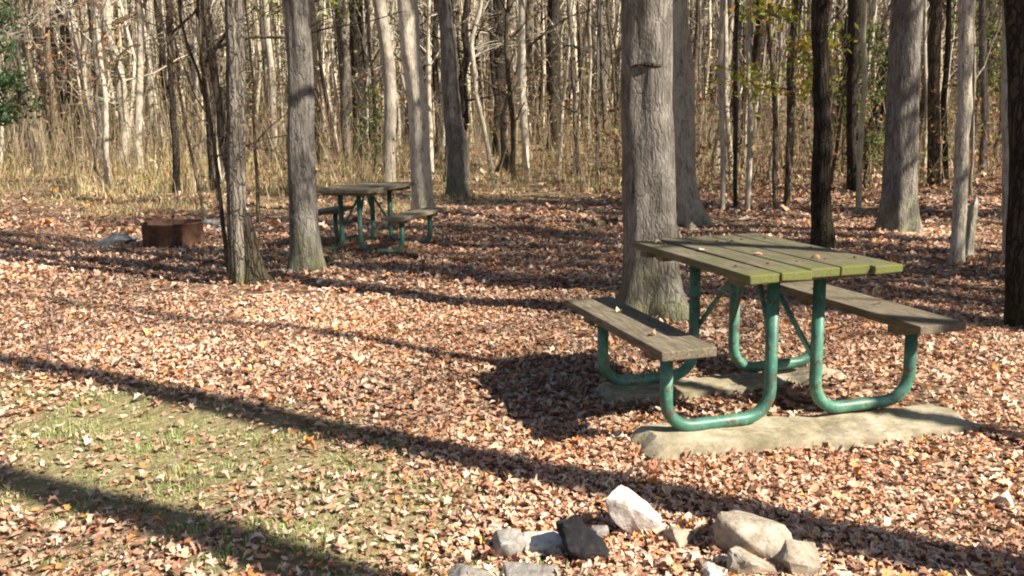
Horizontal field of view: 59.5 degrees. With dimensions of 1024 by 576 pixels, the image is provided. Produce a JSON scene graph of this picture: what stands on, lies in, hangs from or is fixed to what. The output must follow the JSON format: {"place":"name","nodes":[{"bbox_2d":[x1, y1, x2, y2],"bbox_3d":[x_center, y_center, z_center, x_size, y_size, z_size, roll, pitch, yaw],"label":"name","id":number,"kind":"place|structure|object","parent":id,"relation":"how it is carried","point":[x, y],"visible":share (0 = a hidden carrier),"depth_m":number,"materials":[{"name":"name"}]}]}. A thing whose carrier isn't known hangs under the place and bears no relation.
{"place":"outdoors","nodes":[
{"label":"outdoors","id":0,"kind":"place"},
{"bbox_2d":[0,366,658,575],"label":"short grass","id":1,"kind":"structure","parent":0,"point":[174,467],"depth_m":3.76,"materials":[{"name":"plant"}]},
{"bbox_2d":[0,1,1023,575],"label":"ground","id":2,"kind":"structure","parent":0,"point":[32,483],"depth_m":4.54,"materials":[{"name":"brown soil"}]},
{"bbox_2d":[0,0,44,129],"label":"evergreen tree","id":3,"kind":"object","parent":2,"relation":"on","point":[6,78],"visible":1,"depth_m":20.50,"materials":[{"name":"green plant"}]},
{"bbox_2d":[6,0,43,159],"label":"bare tree","id":4,"kind":"object","parent":2,"relation":"on","point":[29,59],"visible":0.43,"depth_m":39.75,"materials":[{"name":"brown plant"}]},
{"bbox_2d":[1,0,50,175],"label":"bare tree","id":5,"kind":"object","parent":2,"relation":"on","point":[27,113],"visible":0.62,"depth_m":25.33,"materials":[{"name":"grey plant"}]},
{"bbox_2d":[19,0,57,173],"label":"bare tree","id":6,"kind":"object","parent":2,"relation":"on","point":[45,101],"visible":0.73,"depth_m":26.21,"materials":[{"name":"brown plant"}]},
{"bbox_2d":[0,0,89,157],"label":"bare tree","id":7,"kind":"object","parent":2,"relation":"on","point":[42,62],"visible":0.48,"depth_m":41.36,"materials":[{"name":"grey plant"}]},
{"bbox_2d":[17,0,88,151],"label":"bare tree","id":8,"kind":"object","parent":2,"relation":"on","point":[61,30],"visible":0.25,"depth_m":47.14,"materials":[{"name":"grey plant"}]},
{"bbox_2d":[25,0,125,151],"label":"bare tree","id":9,"kind":"object","parent":2,"relation":"on","point":[78,60],"visible":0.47,"depth_m":34.88,"materials":[{"name":"grey plant"}]},
{"bbox_2d":[18,0,158,190],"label":"leafy sapling","id":10,"kind":"object","parent":2,"relation":"on","point":[106,38],"visible":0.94,"depth_m":19.47,"materials":[{"name":"brown plant"}]},
{"bbox_2d":[40,0,148,167],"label":"bare tree","id":11,"kind":"object","parent":2,"relation":"on","point":[98,112],"visible":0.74,"depth_m":26.85,"materials":[{"name":"grey plant"}]},
{"bbox_2d":[52,0,147,167],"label":"bare tree","id":12,"kind":"object","parent":2,"relation":"on","point":[100,94],"visible":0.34,"depth_m":29.84,"materials":[{"name":"brown plant"}]},
{"bbox_2d":[94,0,129,189],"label":"bare tree","id":13,"kind":"object","parent":2,"relation":"on","point":[98,20],"visible":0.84,"depth_m":20.04,"materials":[{"name":"grey plant"}]},
{"bbox_2d":[134,0,144,175],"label":"bare tree","id":14,"kind":"object","parent":2,"relation":"on","point":[139,95],"visible":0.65,"depth_m":24.18,"materials":[{"name":"grey plant"}]},
{"bbox_2d":[19,0,263,168],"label":"bare tree","id":15,"kind":"object","parent":2,"relation":"on","point":[118,72],"visible":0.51,"depth_m":27.91,"materials":[{"name":"grey plant"}]},
{"bbox_2d":[117,0,185,157],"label":"bare tree","id":16,"kind":"object","parent":2,"relation":"on","point":[161,48],"visible":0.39,"depth_m":32.81,"materials":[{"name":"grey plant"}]},
{"bbox_2d":[145,0,160,142],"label":"bare tree","id":17,"kind":"object","parent":2,"relation":"on","point":[149,77],"visible":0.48,"depth_m":51.09,"materials":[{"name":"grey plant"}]},
{"bbox_2d":[140,219,203,249],"bbox_3d":[-4.164,-0.637,11.008,0.734,0.354,0.734,-1,11,0],"label":"fire ring","id":18,"kind":"object","parent":2,"relation":"on","point":[168,232],"visible":0.88,"depth_m":10.73,"materials":[{"name":"metal"}]},
{"bbox_2d":[76,0,278,242],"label":"sapling","id":19,"kind":"object","parent":2,"relation":"on","point":[209,98],"visible":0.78,"depth_m":9.01,"materials":[{"name":"brown plant"}]},
{"bbox_2d":[99,0,260,219],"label":"sapling","id":20,"kind":"object","parent":2,"relation":"on","point":[190,148],"visible":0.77,"depth_m":13.00,"materials":[{"name":"brown plant"}]},
{"bbox_2d":[165,0,197,193],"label":"bare tree","id":21,"kind":"object","parent":2,"relation":"on","point":[175,144],"visible":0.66,"depth_m":18.61,"materials":[{"name":"brown plant"}]},
{"bbox_2d":[143,0,252,161],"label":"bare tree","id":22,"kind":"object","parent":2,"relation":"on","point":[194,72],"visible":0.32,"depth_m":35.75,"materials":[{"name":"grey plant"}]},
{"bbox_2d":[163,0,256,189],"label":"bare tree","id":23,"kind":"object","parent":2,"relation":"on","point":[205,58],"visible":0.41,"depth_m":19.27,"materials":[{"name":"brown plant"}]},
{"bbox_2d":[127,0,331,271],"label":"sapling","id":24,"kind":"object","parent":2,"relation":"on","point":[221,209],"visible":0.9,"depth_m":8.61,"materials":[{"name":"brown plant"}]},
{"bbox_2d":[224,0,245,284],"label":"bare tree","id":25,"kind":"object","parent":2,"relation":"on","point":[235,116],"visible":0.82,"depth_m":7.88,"materials":[{"name":"grey plant"}]},
{"bbox_2d":[223,0,284,154],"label":"bare tree","id":26,"kind":"object","parent":2,"relation":"on","point":[264,54],"visible":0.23,"depth_m":41.73,"materials":[{"name":"brown plant"}]},
{"bbox_2d":[243,212,274,284],"bbox_3d":[-2.342,-0.340,8.153,0.384,0.716,0.298,-11,14,-41],"label":"trunk","id":27,"kind":"object","parent":2,"relation":"on","point":[255,270],"visible":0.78,"depth_m":8.08,"materials":[{"name":"brown plant"}]},
{"bbox_2d":[202,0,336,223],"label":"sapling","id":28,"kind":"object","parent":2,"relation":"on","point":[258,220],"visible":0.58,"depth_m":12.74,"materials":[{"name":"brown plant"}]},
{"bbox_2d":[262,0,279,156],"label":"bare tree","id":29,"kind":"object","parent":2,"relation":"on","point":[269,51],"visible":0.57,"depth_m":39.25,"materials":[{"name":"grey plant"}]},
{"bbox_2d":[201,0,403,185],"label":"sapling","id":30,"kind":"object","parent":2,"relation":"on","point":[215,82],"visible":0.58,"depth_m":9.88,"materials":[{"name":"brown plant"}]},
{"bbox_2d":[283,0,327,272],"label":"bare tree","id":31,"kind":"object","parent":2,"relation":"on","point":[305,249],"visible":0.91,"depth_m":8.57,"materials":[{"name":"grey plant"}]},
{"bbox_2d":[247,0,364,30],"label":"leafy sapling","id":32,"kind":"object","parent":2,"relation":"on","point":[323,14],"visible":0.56,"depth_m":29.27,"materials":[{"name":"brown plant"}]},
{"bbox_2d":[315,1,337,153],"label":"bare tree","id":33,"kind":"object","parent":2,"relation":"on","point":[321,70],"visible":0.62,"depth_m":38.35,"materials":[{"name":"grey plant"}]},
{"bbox_2d":[308,0,371,165],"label":"bare tree","id":34,"kind":"object","parent":2,"relation":"on","point":[312,8],"visible":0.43,"depth_m":27.82,"materials":[{"name":"brown plant"}]},
{"bbox_2d":[334,0,351,160],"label":"bare tree","id":35,"kind":"object","parent":2,"relation":"on","point":[342,40],"visible":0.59,"depth_m":31.57,"materials":[{"name":"brown plant"}]},
{"bbox_2d":[343,0,381,158],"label":"bare tree","id":36,"kind":"object","parent":2,"relation":"on","point":[368,79],"visible":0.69,"depth_m":30.67,"materials":[{"name":"brown plant"}]},
{"bbox_2d":[281,182,445,251],"bbox_3d":[-1.719,-0.838,10.570,1.539,0.748,1.235,3,11,20],"label":"picnic table","id":37,"kind":"object","parent":2,"relation":"on","point":[369,190],"visible":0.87,"depth_m":10.33,"materials":[{"name":"green wood"}]},
{"bbox_2d":[341,0,401,164],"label":"bare tree","id":38,"kind":"object","parent":2,"relation":"on","point":[369,36],"visible":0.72,"depth_m":29.04,"materials":[{"name":"brown plant"}]},
{"bbox_2d":[350,82,399,175],"bbox_3d":[-3.689,-4.107,23.515,1.113,2.562,1.537,3,11,20],"label":"evergreen bush","id":39,"kind":"object","parent":2,"relation":"on","point":[375,142],"visible":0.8,"depth_m":23.44,"materials":[{"name":"green plant"}]},
{"bbox_2d":[372,0,396,181],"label":"bare tree","id":40,"kind":"object","parent":2,"relation":"on","point":[389,80],"visible":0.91,"depth_m":20.54,"materials":[{"name":"grey plant"}]},
{"bbox_2d":[397,0,435,210],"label":"bare tree","id":41,"kind":"object","parent":2,"relation":"on","point":[422,195],"visible":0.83,"depth_m":13.65,"materials":[{"name":"grey plant"}]},
{"bbox_2d":[432,0,441,159],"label":"bare tree","id":42,"kind":"object","parent":2,"relation":"on","point":[435,78],"visible":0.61,"depth_m":32.98,"materials":[{"name":"brown plant"}]},
{"bbox_2d":[349,0,526,159],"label":"bare tree","id":43,"kind":"object","parent":2,"relation":"on","point":[354,44],"visible":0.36,"depth_m":32.35,"materials":[{"name":"brown plant"}]},
{"bbox_2d":[388,0,494,178],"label":"bare tree","id":44,"kind":"object","parent":2,"relation":"on","point":[428,65],"visible":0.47,"depth_m":22.66,"materials":[{"name":"grey plant"}]},
{"bbox_2d":[436,0,470,197],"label":"bare tree","id":45,"kind":"object","parent":2,"relation":"on","point":[457,182],"visible":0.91,"depth_m":16.61,"materials":[{"name":"grey plant"}]},
{"bbox_2d":[373,0,540,105],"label":"bare tree","id":46,"kind":"object","parent":2,"relation":"on","point":[438,43],"visible":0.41,"depth_m":33.22,"materials":[{"name":"brown plant"}]},
{"bbox_2d":[443,563,496,575],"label":"stone","id":47,"kind":"object","parent":2,"relation":"on","point":[460,569],"visible":0.94,"depth_m":2.87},
{"bbox_2d":[388,0,555,132],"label":"bare tree","id":48,"kind":"object","parent":2,"relation":"on","point":[463,92],"visible":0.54,"depth_m":27.37,"materials":[{"name":"brown plant"}]},
{"bbox_2d":[420,0,558,179],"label":"bare tree","id":49,"kind":"object","parent":2,"relation":"on","point":[506,42],"visible":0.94,"depth_m":21.84,"materials":[{"name":"brown plant"}]},
{"bbox_2d":[493,0,506,151],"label":"bare tree","id":50,"kind":"object","parent":2,"relation":"on","point":[498,66],"visible":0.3,"depth_m":36.64,"materials":[{"name":"brown plant"}]},
{"bbox_2d":[0,0,1001,154],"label":"distant wood","id":51,"kind":"object","parent":2,"relation":"on","point":[577,22],"visible":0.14,"depth_m":48.81,"materials":[{"name":"plant"}]},
{"bbox_2d":[0,64,1001,196],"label":"brush","id":52,"kind":"object","parent":2,"relation":"on","point":[566,138],"visible":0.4,"depth_m":26.09,"materials":[{"name":"plant"}]},
{"bbox_2d":[0,136,1001,217],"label":"dry grass","id":53,"kind":"structure","parent":2,"relation":"on","point":[149,184],"depth_m":20.64,"materials":[{"name":"plant"}]},
{"bbox_2d":[0,0,1001,205],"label":"understory leaves","id":54,"kind":"object","parent":2,"relation":"on","point":[755,159],"visible":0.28,"depth_m":19.98,"materials":[{"name":"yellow plant"}]},
{"bbox_2d":[397,0,606,172],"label":"bare tree","id":55,"kind":"object","parent":2,"relation":"on","point":[504,134],"visible":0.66,"depth_m":26.26,"materials":[{"name":"grey plant"}]},
{"bbox_2d":[454,0,560,156],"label":"bare tree","id":56,"kind":"object","parent":2,"relation":"on","point":[495,91],"visible":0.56,"depth_m":34.27,"materials":[{"name":"brown plant"}]},
{"bbox_2d":[492,528,526,558],"bbox_3d":[-0.012,0.877,3.054,0.126,0.100,0.114,6,12,-30],"label":"stone","id":57,"kind":"object","parent":2,"relation":"on","point":[509,542],"visible":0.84,"depth_m":3.01,"materials":[{"name":"stone"}]},
{"bbox_2d":[0,140,1023,575],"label":"fallen leaves","id":58,"kind":"object","parent":2,"relation":"on","point":[252,342],"depth_m":5.13,"materials":[{"name":"plant"}]},
{"bbox_2d":[518,0,529,172],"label":"bare tree","id":59,"kind":"object","parent":2,"relation":"on","point":[522,96],"visible":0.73,"depth_m":25.05,"materials":[{"name":"beige plant"}]},
{"bbox_2d":[499,562,561,575],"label":"stone","id":60,"kind":"object","parent":2,"relation":"on","point":[531,569],"visible":0.93,"depth_m":2.88,"materials":[{"name":"stone"}]},
{"bbox_2d":[456,0,609,175],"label":"bare tree","id":61,"kind":"object","parent":2,"relation":"on","point":[475,91],"visible":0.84,"depth_m":23.92,"materials":[{"name":"beige plant"}]},
{"bbox_2d":[524,530,565,553],"bbox_3d":[0.119,0.875,3.066,0.166,0.093,0.104,3,10,-7],"label":"stone","id":62,"kind":"object","parent":2,"relation":"on","point":[547,539],"visible":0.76,"depth_m":3.03,"materials":[{"name":"stone"}]},
{"bbox_2d":[546,0,560,151],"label":"bare tree","id":63,"kind":"object","parent":2,"relation":"on","point":[555,8],"visible":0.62,"depth_m":37.17,"materials":[{"name":"brown plant"}]},
{"bbox_2d":[516,0,596,167],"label":"bare tree","id":64,"kind":"object","parent":2,"relation":"on","point":[564,94],"visible":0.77,"depth_m":26.97,"materials":[{"name":"brown plant"}]},
{"bbox_2d":[541,0,606,174],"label":"bare tree","id":65,"kind":"object","parent":2,"relation":"on","point":[571,70],"visible":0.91,"depth_m":24.01,"materials":[{"name":"brown plant"}]},
{"bbox_2d":[556,517,610,563],"bbox_3d":[0.234,0.859,2.992,0.133,0.238,0.111,-44,16,-1],"label":"stone","id":66,"kind":"object","parent":2,"relation":"on","point":[581,540],"visible":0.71,"depth_m":2.95,"materials":[{"name":"stone"}]},
{"bbox_2d":[559,0,621,156],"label":"bare tree","id":67,"kind":"object","parent":2,"relation":"on","point":[602,81],"visible":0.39,"depth_m":31.43,"materials":[{"name":"brown plant"}]},
{"bbox_2d":[576,0,620,185],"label":"bare tree","id":68,"kind":"object","parent":2,"relation":"on","point":[596,90],"visible":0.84,"depth_m":18.82,"materials":[{"name":"brown plant"}]},
{"bbox_2d":[586,0,620,173],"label":"bare tree","id":69,"kind":"object","parent":2,"relation":"on","point":[609,33],"visible":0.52,"depth_m":23.77,"materials":[{"name":"brown plant"}]},
{"bbox_2d":[605,485,661,535],"bbox_3d":[0.426,0.803,3.184,0.142,0.270,0.144,-43,14,1],"label":"stone","id":70,"kind":"object","parent":2,"relation":"on","point":[630,510],"visible":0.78,"depth_m":3.13,"materials":[{"name":"stone"}]},
{"bbox_2d":[615,0,688,324],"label":"bare tree","id":71,"kind":"object","parent":2,"relation":"on","point":[653,287],"visible":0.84,"depth_m":6.27,"materials":[{"name":"grey plant"}]},
{"bbox_2d":[663,525,695,548],"bbox_3d":[0.579,0.866,3.111,0.090,0.078,0.120,7,2,38],"label":"stone","id":72,"kind":"object","parent":2,"relation":"on","point":[675,535],"visible":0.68,"depth_m":3.07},
{"bbox_2d":[672,0,712,229],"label":"bare tree","id":73,"kind":"object","parent":2,"relation":"on","point":[692,214],"visible":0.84,"depth_m":11.72,"materials":[{"name":"grey plant"}]},
{"bbox_2d":[688,0,739,158],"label":"bare tree","id":74,"kind":"object","parent":2,"relation":"on","point":[700,46],"visible":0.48,"depth_m":30.13,"materials":[{"name":"brown plant"}]},
{"bbox_2d":[591,364,847,406],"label":"footing slab","id":75,"kind":"structure","parent":2,"relation":"on","point":[711,385],"depth_m":4.82,"materials":[{"name":"concrete"}]},
{"bbox_2d":[717,0,725,208],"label":"bare tree","id":76,"kind":"object","parent":2,"relation":"on","point":[721,106],"visible":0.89,"depth_m":13.68,"materials":[{"name":"brown plant"}]},
{"bbox_2d":[713,0,744,182],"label":"bare tree","id":77,"kind":"object","parent":2,"relation":"on","point":[725,76],"visible":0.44,"depth_m":19.81,"materials":[{"name":"grey plant"}]},
{"bbox_2d":[703,0,765,171],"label":"bare tree","id":78,"kind":"object","parent":2,"relation":"on","point":[730,34],"visible":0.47,"depth_m":23.61,"materials":[{"name":"grey plant"}]},
{"bbox_2d":[733,0,739,207],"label":"bare tree","id":79,"kind":"object","parent":2,"relation":"on","point":[735,56],"visible":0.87,"depth_m":13.84,"materials":[{"name":"brown plant"}]},
{"bbox_2d":[744,0,752,209],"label":"bare tree","id":80,"kind":"object","parent":2,"relation":"on","point":[747,197],"visible":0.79,"depth_m":13.26,"materials":[{"name":"grey plant"}]},
{"bbox_2d":[726,546,777,575],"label":"stone","id":81,"kind":"object","parent":2,"relation":"on","point":[739,560],"visible":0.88,"depth_m":2.87,"materials":[{"name":"stone"}]},
{"bbox_2d":[713,510,791,561],"bbox_3d":[0.835,0.863,3.066,0.316,0.197,0.225,23,6,6],"label":"stone","id":82,"kind":"object","parent":2,"relation":"on","point":[762,537],"visible":0.64,"depth_m":2.98,"materials":[{"name":"stone"}]},
{"bbox_2d":[739,0,766,163],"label":"bare tree","id":83,"kind":"object","parent":2,"relation":"on","point":[761,40],"visible":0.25,"depth_m":25.22,"materials":[{"name":"brown plant"}]},
{"bbox_2d":[766,0,778,208],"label":"bare tree","id":84,"kind":"object","parent":2,"relation":"on","point":[775,135],"visible":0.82,"depth_m":13.12,"materials":[{"name":"brown plant"}]},
{"bbox_2d":[700,0,858,213],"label":"leafy sapling","id":85,"kind":"object","parent":2,"relation":"on","point":[803,45],"visible":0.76,"depth_m":12.59,"materials":[{"name":"green plant"}]},
{"bbox_2d":[783,0,802,203],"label":"bare tree","id":86,"kind":"object","parent":2,"relation":"on","point":[789,69],"visible":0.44,"depth_m":14.16,"materials":[{"name":"brown plant"}]},
{"bbox_2d":[773,539,822,575],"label":"stone","id":87,"kind":"object","parent":2,"relation":"on","point":[796,556],"visible":0.88,"depth_m":2.90,"materials":[{"name":"stone"}]},
{"bbox_2d":[762,0,835,182],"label":"bare tree","id":88,"kind":"object","parent":2,"relation":"on","point":[780,49],"visible":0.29,"depth_m":18.75,"materials":[{"name":"grey plant"}]},
{"bbox_2d":[628,404,986,461],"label":"footing slab","id":89,"kind":"structure","parent":2,"relation":"on","point":[668,441],"depth_m":4.03,"materials":[{"name":"concrete"}]},
{"bbox_2d":[566,233,965,431],"bbox_3d":[1.194,0.179,4.464,1.538,0.748,1.208,-4,11,-16],"label":"picnic table","id":90,"kind":"object","parent":89,"relation":"on","point":[738,263],"visible":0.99,"depth_m":4.23,"materials":[{"name":"green wood"}]},
{"bbox_2d":[810,0,836,249],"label":"bare tree","id":91,"kind":"object","parent":2,"relation":"on","point":[822,230],"visible":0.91,"depth_m":9.44,"materials":[{"name":"brown plant"}]},
{"bbox_2d":[810,12,889,188],"bbox_3d":[6.625,-3.411,16.605,1.564,3.326,1.631,-10,14,-38],"label":"leafy sapling","id":92,"kind":"object","parent":2,"relation":"on","point":[875,97],"visible":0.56,"depth_m":16.58,"materials":[{"name":"green plant"}]},
{"bbox_2d":[846,0,860,191],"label":"bare tree","id":93,"kind":"object","parent":2,"relation":"on","point":[853,60],"visible":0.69,"depth_m":15.91,"materials":[{"name":"brown plant"}]},
{"bbox_2d":[829,0,889,152],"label":"bare tree","id":94,"kind":"object","parent":2,"relation":"on","point":[841,75],"visible":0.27,"depth_m":24.36,"materials":[{"name":"brown plant"}]},
{"bbox_2d":[855,0,867,211],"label":"bare tree","id":95,"kind":"object","parent":2,"relation":"on","point":[862,106],"visible":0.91,"depth_m":13.09,"materials":[{"name":"brown plant"}]},
{"bbox_2d":[862,48,887,174],"bbox_3d":[10.129,-11.143,19.237,9.922,18.092,8.003,0,11,-36],"label":"bare tree","id":96,"kind":"object","parent":2,"relation":"on","point":[876,114],"visible":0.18,"depth_m":20.13,"materials":[{"name":"brown plant"}]},
{"bbox_2d":[873,0,923,234],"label":"bare tree","id":97,"kind":"object","parent":2,"relation":"on","point":[898,210],"visible":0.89,"depth_m":10.37,"materials":[{"name":"grey plant"}]},
{"bbox_2d":[922,0,944,178],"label":"bare tree","id":98,"kind":"object","parent":2,"relation":"on","point":[925,26],"visible":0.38,"depth_m":18.83,"materials":[{"name":"grey plant"}]},
{"bbox_2d":[926,0,942,187],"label":"bare tree","id":99,"kind":"object","parent":2,"relation":"on","point":[934,66],"visible":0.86,"depth_m":16.81,"materials":[{"name":"brown plant"}]},
{"bbox_2d":[928,0,957,179],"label":"bare tree","id":100,"kind":"object","parent":2,"relation":"on","point":[948,7],"visible":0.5,"depth_m":18.04,"materials":[{"name":"brown plant"}]},
{"bbox_2d":[948,0,975,263],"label":"bare tree","id":101,"kind":"object","parent":2,"relation":"on","point":[966,12],"visible":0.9,"depth_m":8.25,"materials":[{"name":"grey plant"}]},
{"bbox_2d":[965,193,978,257],"bbox_3d":[4.562,-0.598,8.952,0.196,0.698,0.206,-4,11,-15],"label":"tree stump","id":102,"kind":"object","parent":2,"relation":"on","point":[971,223],"visible":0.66,"depth_m":8.91,"materials":[{"name":"wood"}]},
{"bbox_2d":[951,0,1001,196],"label":"bare tree","id":103,"kind":"object","parent":2,"relation":"on","point":[970,190],"visible":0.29,"depth_m":14.55,"materials":[{"name":"grey plant"}]},
{"bbox_2d":[977,0,988,177],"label":"bare tree","id":104,"kind":"object","parent":2,"relation":"on","point":[982,60],"visible":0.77,"depth_m":19.30,"materials":[{"name":"brown plant"}]},
{"bbox_2d":[1001,0,1008,253],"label":"bare tree","id":105,"kind":"object","parent":2,"relation":"on","point":[1004,141],"visible":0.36,"depth_m":8.80,"materials":[{"name":"brown plant"}]},
{"bbox_2d":[1003,0,1023,331],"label":"bare tree","id":106,"kind":"object","parent":2,"relation":"on","point":[1014,240],"visible":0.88,"depth_m":5.95,"materials":[{"name":"brown plant"}]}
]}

